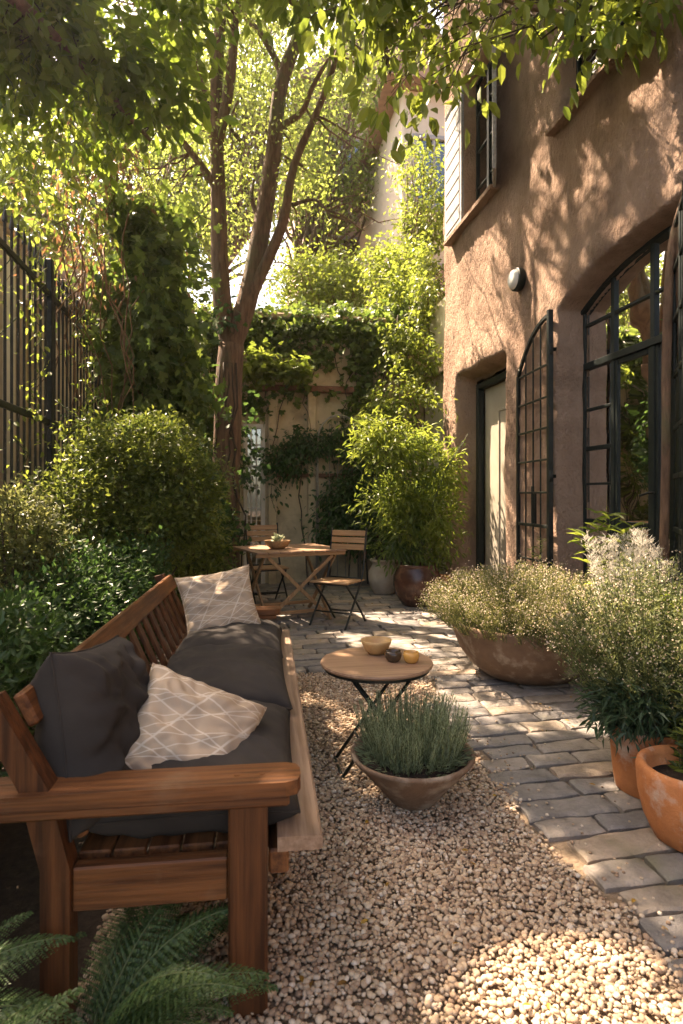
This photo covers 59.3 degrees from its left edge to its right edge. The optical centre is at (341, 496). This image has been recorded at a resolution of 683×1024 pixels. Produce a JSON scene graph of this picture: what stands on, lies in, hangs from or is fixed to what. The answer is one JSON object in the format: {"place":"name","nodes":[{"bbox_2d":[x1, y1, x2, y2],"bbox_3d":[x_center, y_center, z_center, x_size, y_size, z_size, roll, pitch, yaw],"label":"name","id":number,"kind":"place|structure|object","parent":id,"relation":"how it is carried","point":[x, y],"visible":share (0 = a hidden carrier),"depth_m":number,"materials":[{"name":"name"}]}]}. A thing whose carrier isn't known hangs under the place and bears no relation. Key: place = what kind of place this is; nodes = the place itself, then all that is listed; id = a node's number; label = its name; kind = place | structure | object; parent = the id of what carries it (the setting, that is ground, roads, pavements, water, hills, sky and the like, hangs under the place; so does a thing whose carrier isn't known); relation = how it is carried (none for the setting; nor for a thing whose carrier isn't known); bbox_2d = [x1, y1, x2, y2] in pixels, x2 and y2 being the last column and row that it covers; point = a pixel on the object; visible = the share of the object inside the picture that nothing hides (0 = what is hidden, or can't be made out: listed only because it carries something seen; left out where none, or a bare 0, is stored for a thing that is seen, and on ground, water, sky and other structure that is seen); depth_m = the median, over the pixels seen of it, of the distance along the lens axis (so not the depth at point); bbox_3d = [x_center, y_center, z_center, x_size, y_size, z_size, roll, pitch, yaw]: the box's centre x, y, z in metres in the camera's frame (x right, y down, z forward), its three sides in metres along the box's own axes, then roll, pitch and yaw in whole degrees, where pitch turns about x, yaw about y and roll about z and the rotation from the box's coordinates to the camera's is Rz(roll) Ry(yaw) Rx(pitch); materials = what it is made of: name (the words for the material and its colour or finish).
{"place":"outdoors","nodes":[
{"label":"outdoors","id":0,"kind":"place"},
{"bbox_2d":[27,242,105,302],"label":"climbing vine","id":1,"kind":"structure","parent":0,"point":[77,272],"depth_m":13.76,"materials":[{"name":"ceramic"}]},
{"bbox_2d":[0,629,325,1023],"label":"garden soil","id":2,"kind":"structure","parent":0,"point":[19,882],"depth_m":1.96,"materials":[{"name":"brown soil"}]},
{"bbox_2d":[0,986,83,1023],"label":"fern","id":3,"kind":"object","parent":2,"relation":"on","point":[46,1000],"visible":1,"depth_m":1.20,"materials":[{"name":"green plant"}]},
{"bbox_2d":[0,910,86,1023],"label":"fern","id":4,"kind":"object","parent":2,"relation":"on","point":[13,956],"visible":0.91,"depth_m":1.40,"materials":[{"name":"green plant"}]},
{"bbox_2d":[0,471,88,606],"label":"flowering shrub","id":5,"kind":"object","parent":2,"relation":"on","point":[12,538],"visible":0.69,"depth_m":3.44,"materials":[{"name":"green plant"}]},
{"bbox_2d":[0,561,95,776],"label":"dark shrub","id":6,"kind":"object","parent":2,"relation":"on","point":[22,640],"visible":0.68,"depth_m":2.50,"materials":[{"name":"green plant"}]},
{"bbox_2d":[0,205,100,590],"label":"iron railings","id":7,"kind":"object","parent":2,"relation":"on","point":[51,301],"visible":0.48,"depth_m":4.87,"materials":[{"name":"black metal"}]},
{"bbox_2d":[0,198,113,568],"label":"climbing vine","id":8,"kind":"object","parent":7,"relation":"attached to","point":[32,324],"visible":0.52,"depth_m":4.77,"materials":[{"name":"green plant"}]},
{"bbox_2d":[9,149,232,554],"bbox_3d":[-2.284,-1.288,6.461,2.024,4.309,2.576,0,0,45],"label":"hanging vine","id":9,"kind":"object","parent":7,"relation":"hanging from","point":[149,339],"visible":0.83,"depth_m":6.19,"materials":[{"name":"green plant"}]},
{"bbox_2d":[0,519,175,682],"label":"dark shrub","id":10,"kind":"object","parent":2,"relation":"on","point":[111,588],"visible":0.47,"depth_m":3.57,"materials":[{"name":"green plant"}]},
{"bbox_2d":[3,396,242,635],"bbox_3d":[-1.590,0.292,4.683,1.657,2.107,1.603,0,0,-10],"label":"rounded shrub","id":11,"kind":"object","parent":2,"relation":"on","point":[159,490],"visible":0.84,"depth_m":4.53,"materials":[{"name":"green plant"}]},
{"bbox_2d":[51,0,478,569],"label":"courtyard tree","id":12,"kind":"object","parent":2,"relation":"on","point":[261,254],"visible":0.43,"depth_m":7.60,"materials":[{"name":"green plant"}]},
{"bbox_2d":[188,293,271,569],"bbox_3d":[-1.620,-0.711,7.444,1.224,4.064,1.514,0,0,26],"label":"ivy","id":13,"kind":"object","parent":12,"relation":"attached to","point":[233,523],"visible":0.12,"depth_m":7.48,"materials":[{"name":"green plant"}]},
{"bbox_2d":[0,0,682,193],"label":"overhanging tree","id":14,"kind":"object","parent":2,"relation":"on","point":[76,44],"visible":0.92,"depth_m":4.41,"materials":[{"name":"green plant"}]},
{"bbox_2d":[0,0,131,266],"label":"hanging vine","id":15,"kind":"object","parent":14,"relation":"hanging from","point":[48,140],"visible":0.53,"depth_m":4.66,"materials":[{"name":"green plant"}]},
{"bbox_2d":[0,98,189,329],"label":"dead vine","id":16,"kind":"object","parent":14,"relation":"hanging from","point":[100,244],"visible":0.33,"depth_m":6.00,"materials":[{"name":"plant"}]},
{"bbox_2d":[345,225,444,559],"bbox_3d":[0.918,-1.413,8.989,1.554,5.596,2.101,0,0,17],"label":"climbing vine","id":17,"kind":"object","parent":2,"relation":"on","point":[416,284],"visible":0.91,"depth_m":8.77,"materials":[{"name":"green plant"}]},
{"bbox_2d":[5,0,443,311],"label":"sky","id":18,"kind":"structure","parent":0,"point":[260,298],"materials":[{"name":"white"}]},
{"bbox_2d":[71,676,682,1023],"bbox_3d":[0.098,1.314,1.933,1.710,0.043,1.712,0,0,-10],"label":"gravel","id":19,"kind":"structure","parent":0,"point":[568,949],"depth_m":1.82,"materials":[{"name":"beige gravel"}]},
{"bbox_2d":[1,901,278,1023],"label":"fern","id":20,"kind":"object","parent":19,"relation":"on","point":[136,994],"visible":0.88,"depth_m":1.48,"materials":[{"name":"green plant"}]},
{"bbox_2d":[0,573,322,1023],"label":"garden bench","id":21,"kind":"object","parent":19,"relation":"on","point":[41,799],"visible":0.6,"depth_m":1.52,"materials":[{"name":"brown wood"}]},
{"bbox_2d":[89,700,300,838],"bbox_3d":[-0.442,0.846,1.955,0.576,0.228,0.761,0,0,-7],"label":"seat cushion","id":22,"kind":"object","parent":21,"relation":"on","point":[267,740],"visible":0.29,"depth_m":1.63,"materials":[{"name":"grey fabric"}]},
{"bbox_2d":[29,635,149,842],"bbox_3d":[-0.716,0.666,1.755,0.282,0.476,0.436,-10,-7,1],"label":"back cushion","id":23,"kind":"object","parent":22,"relation":"on","point":[92,700],"visible":0.7,"depth_m":1.59,"materials":[{"name":"grey fabric"}]},
{"bbox_2d":[125,663,266,769],"bbox_3d":[-0.469,0.749,1.842,0.406,0.386,0.221,24,-48,-8],"label":"throw pillow","id":24,"kind":"object","parent":22,"relation":"on","point":[182,718],"visible":0.58,"depth_m":1.80,"materials":[{"name":"fabric"}]},
{"bbox_2d":[175,619,282,652],"bbox_3d":[-0.628,0.843,3.473,0.576,0.233,0.761,0,-1,-6],"label":"seat cushion","id":25,"kind":"object","parent":21,"relation":"on","point":[268,633],"visible":0.45,"depth_m":3.25,"materials":[{"name":"grey fabric"}]},
{"bbox_2d":[174,564,260,634],"bbox_3d":[-0.727,0.645,3.581,0.456,0.436,0.199,-9,-23,-21],"label":"throw pillow","id":26,"kind":"object","parent":25,"relation":"on","point":[224,598],"visible":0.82,"depth_m":3.52,"materials":[{"name":"fabric"}]},
{"bbox_2d":[167,643,292,710],"bbox_3d":[-0.538,0.836,2.734,0.576,0.233,0.761,0,2,-9],"label":"seat cushion","id":27,"kind":"object","parent":21,"relation":"on","point":[247,671],"visible":0.62,"depth_m":2.58,"materials":[{"name":"grey fabric"}]},
{"bbox_2d":[296,672,485,781],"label":"gravel","id":28,"kind":"structure","parent":19,"relation":"on","point":[332,719],"depth_m":3.67,"materials":[{"name":"beige gravel"}]},
{"bbox_2d":[321,647,432,778],"bbox_3d":[0.172,1.060,2.940,0.550,0.522,0.550,0,0,-10],"label":"bistro table","id":29,"kind":"object","parent":28,"relation":"on","point":[356,666],"visible":0.8,"depth_m":2.83,"materials":[{"name":"brown wood"}]},
{"bbox_2d":[361,636,391,655],"bbox_3d":[0.177,0.763,3.057,0.158,0.073,0.156,0,0,-10],"label":"serving bowl","id":30,"kind":"object","parent":29,"relation":"on","point":[376,645],"visible":0.96,"depth_m":3.02,"materials":[{"name":"beige ceramic"}]},
{"bbox_2d":[385,649,401,662],"bbox_3d":[0.252,0.773,2.918,0.084,0.052,0.084,0,0,-10],"label":"tea light","id":31,"kind":"object","parent":29,"relation":"on","point":[393,655],"visible":1,"depth_m":2.89,"materials":[{"name":"brown wax"}]},
{"bbox_2d":[403,650,418,663],"bbox_3d":[0.337,0.773,2.897,0.078,0.052,0.078,0,0,-10],"label":"tea light","id":32,"kind":"object","parent":29,"relation":"on","point":[411,656],"visible":1,"depth_m":2.87,"materials":[{"name":"orange wax"}]},
{"bbox_2d":[350,730,475,810],"bbox_3d":[0.306,1.200,2.587,0.535,0.218,0.532,0,0,-10],"label":"lavender bowl","id":33,"kind":"object","parent":19,"relation":"on","point":[422,791],"visible":0.59,"depth_m":2.42,"materials":[{"name":"ceramic"}]},
{"bbox_2d":[352,684,475,777],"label":"lavender plant","id":34,"kind":"object","parent":33,"relation":"on","point":[394,738],"visible":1,"depth_m":2.49,"materials":[{"name":"green plant"}]},
{"bbox_2d":[145,580,682,983],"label":"stone paving","id":35,"kind":"structure","parent":0,"point":[609,831],"depth_m":3.16,"materials":[{"name":"grey stone"}]},
{"bbox_2d":[143,506,249,604],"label":"leafy shrub","id":36,"kind":"object","parent":35,"relation":"on","point":[193,567],"visible":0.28,"depth_m":5.84,"materials":[{"name":"green plant"}]},
{"bbox_2d":[202,446,253,540],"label":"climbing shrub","id":37,"kind":"object","parent":35,"relation":"on","point":[251,470],"visible":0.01,"depth_m":8.43,"materials":[{"name":"green plant"}]},
{"bbox_2d":[245,523,288,603],"bbox_3d":[-0.918,0.828,7.385,0.433,1.000,0.528,0,0,-24],"label":"folding chair","id":38,"kind":"object","parent":35,"relation":"on","point":[267,567],"visible":0.62,"depth_m":7.51,"materials":[{"name":"wood"}]},
{"bbox_2d":[232,543,346,619],"bbox_3d":[-0.591,0.946,6.614,1.000,0.776,0.920,0,0,-26],"label":"folding table","id":39,"kind":"object","parent":35,"relation":"on","point":[263,552],"visible":0.79,"depth_m":6.38,"materials":[{"name":"brown wood"}]},
{"bbox_2d":[264,539,289,548],"bbox_3d":[-0.691,0.512,6.476,0.280,0.089,0.279,0,0,-10],"label":"wicker bowl","id":40,"kind":"object","parent":39,"relation":"on","point":[282,544],"visible":0.94,"depth_m":6.38,"materials":[{"name":"brown wicker"}]},
{"bbox_2d":[271,532,284,540],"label":"succulent","id":41,"kind":"object","parent":40,"relation":"in","point":[277,537],"visible":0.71,"depth_m":6.46,"materials":[{"name":"green plant"}]},
{"bbox_2d":[256,414,410,584],"bbox_3d":[-0.067,0.019,8.768,2.636,2.607,1.228,0,0,-10],"label":"climbing rose","id":42,"kind":"object","parent":35,"relation":"on","point":[338,518],"visible":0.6,"depth_m":8.87,"materials":[{"name":"green plant"}]},
{"bbox_2d":[309,527,367,629],"bbox_3d":[-0.028,0.828,6.214,0.433,1.000,0.527,0,0,28],"label":"folding chair","id":43,"kind":"object","parent":35,"relation":"on","point":[342,581],"visible":0.98,"depth_m":6.30,"materials":[{"name":"wood"}]},
{"bbox_2d":[368,557,397,594],"bbox_3d":[0.576,1.073,8.161,0.427,0.471,0.430,0,0,-10],"label":"clay urn","id":44,"kind":"object","parent":35,"relation":"on","point":[380,583],"visible":0.69,"depth_m":8.00,"materials":[{"name":"ceramic"}]},
{"bbox_2d":[352,482,397,565],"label":"potted shrub","id":45,"kind":"object","parent":44,"relation":"in","point":[369,506],"visible":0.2,"depth_m":8.21,"materials":[{"name":"green plant"}]},
{"bbox_2d":[393,561,440,606],"bbox_3d":[0.914,1.055,7.255,0.578,0.506,0.580,0,0,-10],"label":"glazed pot","id":46,"kind":"object","parent":35,"relation":"on","point":[409,580],"visible":0.81,"depth_m":7.03,"materials":[{"name":"ceramic"}]},
{"bbox_2d":[335,390,473,577],"bbox_3d":[0.687,-0.145,7.311,1.683,2.225,1.460,0,0,-10],"label":"potted bamboo","id":47,"kind":"object","parent":46,"relation":"in","point":[415,530],"visible":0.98,"depth_m":7.06,"materials":[{"name":"green plant"}]},
{"bbox_2d":[225,589,682,1009],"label":"fallen leaves","id":48,"kind":"object","parent":35,"relation":"on","point":[342,981],"visible":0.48,"depth_m":1.82,"materials":[{"name":"brown plant"}]},
{"bbox_2d":[452,614,592,685],"bbox_3d":[1.384,1.107,4.435,1.124,0.404,1.129,0,0,-10],"label":"stone bowl","id":49,"kind":"object","parent":35,"relation":"on","point":[526,663],"visible":0.34,"depth_m":4.01,"materials":[{"name":"stone"}]},
{"bbox_2d":[414,556,627,645],"bbox_3d":[1.244,0.702,4.383,1.404,0.560,1.672,0,0,-10],"label":"wispy herb","id":50,"kind":"object","parent":49,"relation":"in","point":[486,599],"visible":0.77,"depth_m":4.17,"materials":[{"name":"green plant"}]},
{"bbox_2d":[495,586,637,654],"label":"trailing herb","id":51,"kind":"object","parent":49,"relation":"in","point":[554,634],"visible":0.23,"depth_m":3.86,"materials":[{"name":"green plant"}]},
{"bbox_2d":[514,537,545,579],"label":"leafy shoots","id":52,"kind":"object","parent":35,"relation":"on","point":[535,547],"visible":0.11,"depth_m":5.30,"materials":[{"name":"green plant"}]},
{"bbox_2d":[420,647,675,943],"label":"stray gravel","id":53,"kind":"structure","parent":35,"relation":"on","point":[630,903],"depth_m":2.49,"materials":[{"name":"beige gravel"}]},
{"bbox_2d":[567,508,649,607],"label":"leafy shoots","id":54,"kind":"object","parent":35,"relation":"on","point":[593,524],"visible":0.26,"depth_m":3.99,"materials":[{"name":"green plant"}]},
{"bbox_2d":[610,724,676,798],"bbox_3d":[1.370,1.162,2.687,0.320,0.293,0.319,0,0,-10],"label":"terracotta pot","id":55,"kind":"object","parent":35,"relation":"on","point":[624,769],"visible":0.13,"depth_m":2.61,"materials":[{"name":"ceramic"}]},
{"bbox_2d":[540,545,682,733],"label":"grassy shrub","id":56,"kind":"object","parent":55,"relation":"in","point":[616,646],"visible":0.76,"depth_m":2.66,"materials":[{"name":"green plant"}]},
{"bbox_2d":[561,645,682,761],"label":"euphorbia plant","id":57,"kind":"object","parent":55,"relation":"in","point":[643,725],"visible":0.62,"depth_m":2.56,"materials":[{"name":"green plant"}]},
{"bbox_2d":[634,581,682,643],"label":"leafy shoots","id":58,"kind":"object","parent":35,"relation":"on","point":[671,603],"visible":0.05,"depth_m":2.82,"materials":[{"name":"green plant"}]},
{"bbox_2d":[635,745,682,852],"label":"terracotta pot","id":59,"kind":"object","parent":35,"relation":"on","point":[659,784],"visible":0.96,"depth_m":2.23,"materials":[{"name":"ceramic"}]},
{"bbox_2d":[658,682,682,773],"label":"young shoots","id":60,"kind":"object","parent":59,"relation":"on","point":[677,732],"visible":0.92,"depth_m":2.41,"materials":[{"name":"green plant"}]},
{"bbox_2d":[432,541,447,576],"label":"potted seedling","id":61,"kind":"object","parent":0,"point":[443,558],"visible":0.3,"depth_m":7.63,"materials":[{"name":"green plant"}]},
{"bbox_2d":[581,524,675,613],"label":"feather grass","id":62,"kind":"object","parent":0,"point":[614,546],"depth_m":3.68,"materials":[{"name":"beige plant"}]},
{"label":"ground","id":63,"kind":"structure","parent":0,"visible":0},
{"bbox_2d":[0,215,31,586],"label":"boundary wall","id":64,"kind":"structure","parent":63,"relation":"on","point":[8,366],"depth_m":7.94,"materials":[{"name":"paint"}]},
{"bbox_2d":[0,87,127,299],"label":"broadleaf tree","id":65,"kind":"object","parent":63,"relation":"on","point":[16,219],"visible":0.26,"depth_m":9.14,"materials":[{"name":"green plant"}]},
{"bbox_2d":[64,57,263,309],"bbox_3d":[-3.474,-3.690,11.509,4.024,10.120,3.780,0,0,-10],"label":"broadleaf tree","id":66,"kind":"object","parent":63,"relation":"on","point":[195,184],"visible":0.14,"depth_m":11.43,"materials":[{"name":"green plant"}]},
{"bbox_2d":[26,300,426,583],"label":"courtyard wall","id":67,"kind":"structure","parent":63,"relation":"on","point":[257,507],"depth_m":9.17,"materials":[{"name":"paint"}]},
{"bbox_2d":[243,424,264,583],"bbox_3d":[-1.317,0.110,9.062,0.325,2.420,0.070,0,0,-10],"label":"slit window","id":68,"kind":"structure","parent":67,"relation":"in","point":[258,426],"depth_m":9.04,"materials":[{"name":"glass"}]},
{"bbox_2d":[242,337,318,396],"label":"ivy","id":69,"kind":"object","parent":67,"relation":"attached to","point":[260,364],"visible":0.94,"depth_m":8.50,"materials":[{"name":"green plant"}]},
{"bbox_2d":[187,294,425,510],"bbox_3d":[-0.735,-1.454,9.270,4.646,3.367,1.554,0,0,-10],"label":"ivy","id":70,"kind":"object","parent":67,"relation":"attached to","point":[357,335],"visible":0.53,"depth_m":9.06,"materials":[{"name":"green plant"}]},
{"bbox_2d":[131,0,358,297],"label":"broadleaf tree","id":71,"kind":"object","parent":63,"relation":"on","point":[240,232],"visible":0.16,"depth_m":16.50,"materials":[{"name":"green plant"}]},
{"bbox_2d":[237,217,387,313],"bbox_3d":[-0.299,-2.143,12.282,3.408,7.027,3.578,0,0,-32],"label":"broadleaf tree","id":72,"kind":"object","parent":63,"relation":"on","point":[334,279],"visible":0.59,"depth_m":11.95,"materials":[{"name":"green plant"}]},
{"bbox_2d":[228,11,399,285],"bbox_3d":[-0.053,-5.746,15.008,5.762,14.232,4.845,0,0,-10],"label":"broadleaf tree","id":73,"kind":"object","parent":63,"relation":"on","point":[311,231],"visible":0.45,"depth_m":14.65,"materials":[{"name":"green plant"}]},
{"bbox_2d":[277,15,441,308],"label":"town house","id":74,"kind":"structure","parent":63,"relation":"on","point":[351,234],"depth_m":17.24,"materials":[{"name":"paint"}]},
{"bbox_2d":[323,235,359,287],"bbox_3d":[0.033,-6.530,17.191,1.130,1.880,0.090,0,0,-10],"label":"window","id":75,"kind":"structure","parent":74,"relation":"in","point":[351,242],"depth_m":17.26,"materials":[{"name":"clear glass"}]},
{"bbox_2d":[325,138,359,203],"bbox_3d":[0.033,-9.330,17.191,1.130,1.880,0.090,0,0,-10],"label":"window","id":76,"kind":"structure","parent":74,"relation":"in","point":[356,150],"depth_m":17.24,"materials":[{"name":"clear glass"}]},
{"bbox_2d":[345,126,444,314],"bbox_3d":[1.258,-2.651,10.778,2.678,8.041,1.995,0,0,-10],"label":"broadleaf tree","id":77,"kind":"object","parent":63,"relation":"on","point":[420,222],"visible":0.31,"depth_m":10.62,"materials":[{"name":"green plant"}]},
{"bbox_2d":[346,46,444,314],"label":"apartment house","id":78,"kind":"structure","parent":63,"relation":"on","point":[380,205],"depth_m":12.56,"materials":[{"name":"paint"}]},
{"bbox_2d":[413,133,444,213],"bbox_3d":[1.887,-6.580,12.231,0.880,1.580,0.090,0,0,-10],"label":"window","id":79,"kind":"structure","parent":78,"relation":"in","point":[442,138],"depth_m":12.25,"materials":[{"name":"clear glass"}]},
{"bbox_2d":[421,263,444,303],"bbox_3d":[1.887,-3.980,12.231,0.880,1.580,0.090,0,0,-10],"label":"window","id":80,"kind":"structure","parent":78,"relation":"in","point":[440,264],"depth_m":12.30,"materials":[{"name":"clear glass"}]},
{"bbox_2d":[425,297,445,573],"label":"return wall","id":81,"kind":"structure","parent":63,"relation":"on","point":[439,319],"depth_m":8.89,"materials":[{"name":"paint"}]},
{"bbox_2d":[443,0,682,613],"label":"stucco building","id":82,"kind":"structure","parent":63,"relation":"on","point":[552,376],"depth_m":5.17,"materials":[{"name":"paint"}]},
{"bbox_2d":[443,61,499,246],"bbox_3d":[1.590,-4.110,7.059,0.310,1.860,1.470,0,0,-10],"label":"upper window","id":83,"kind":"structure","parent":82,"relation":"in","point":[485,190],"depth_m":7.08,"materials":[{"name":"wood"}]},
{"bbox_2d":[485,381,505,584],"bbox_3d":[1.885,-0.015,6.860,0.055,2.630,1.140,0,0,-10],"label":"door","id":84,"kind":"structure","parent":82,"relation":"in","point":[495,396],"depth_m":7.12,"materials":[{"name":"paint"}]},
{"bbox_2d":[508,267,525,291],"bbox_3d":[1.704,-2.130,5.876,0.120,0.224,0.224,0,0,-10],"label":"wall lamp","id":85,"kind":"object","parent":82,"relation":"attached to","point":[516,279],"visible":1,"depth_m":5.80,"materials":[{"name":"white glass"}]},
{"bbox_2d":[545,0,651,136],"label":"upper window","id":86,"kind":"structure","parent":82,"relation":"in","point":[598,75],"depth_m":4.82,"materials":[{"name":"brown metal"}]},
{"bbox_2d":[581,225,671,613],"bbox_3d":[2.257,-0.426,4.048,0.103,2.892,2.290,0,0,-10],"label":"arched window","id":87,"kind":"structure","parent":82,"relation":"in","point":[621,390],"depth_m":4.61,"materials":[{"name":"black metal"}]},
{"bbox_2d":[658,195,681,616],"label":"window shutter","id":88,"kind":"object","parent":82,"relation":"attached to","point":[666,360],"visible":0.64,"depth_m":3.75,"materials":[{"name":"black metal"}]}
]}

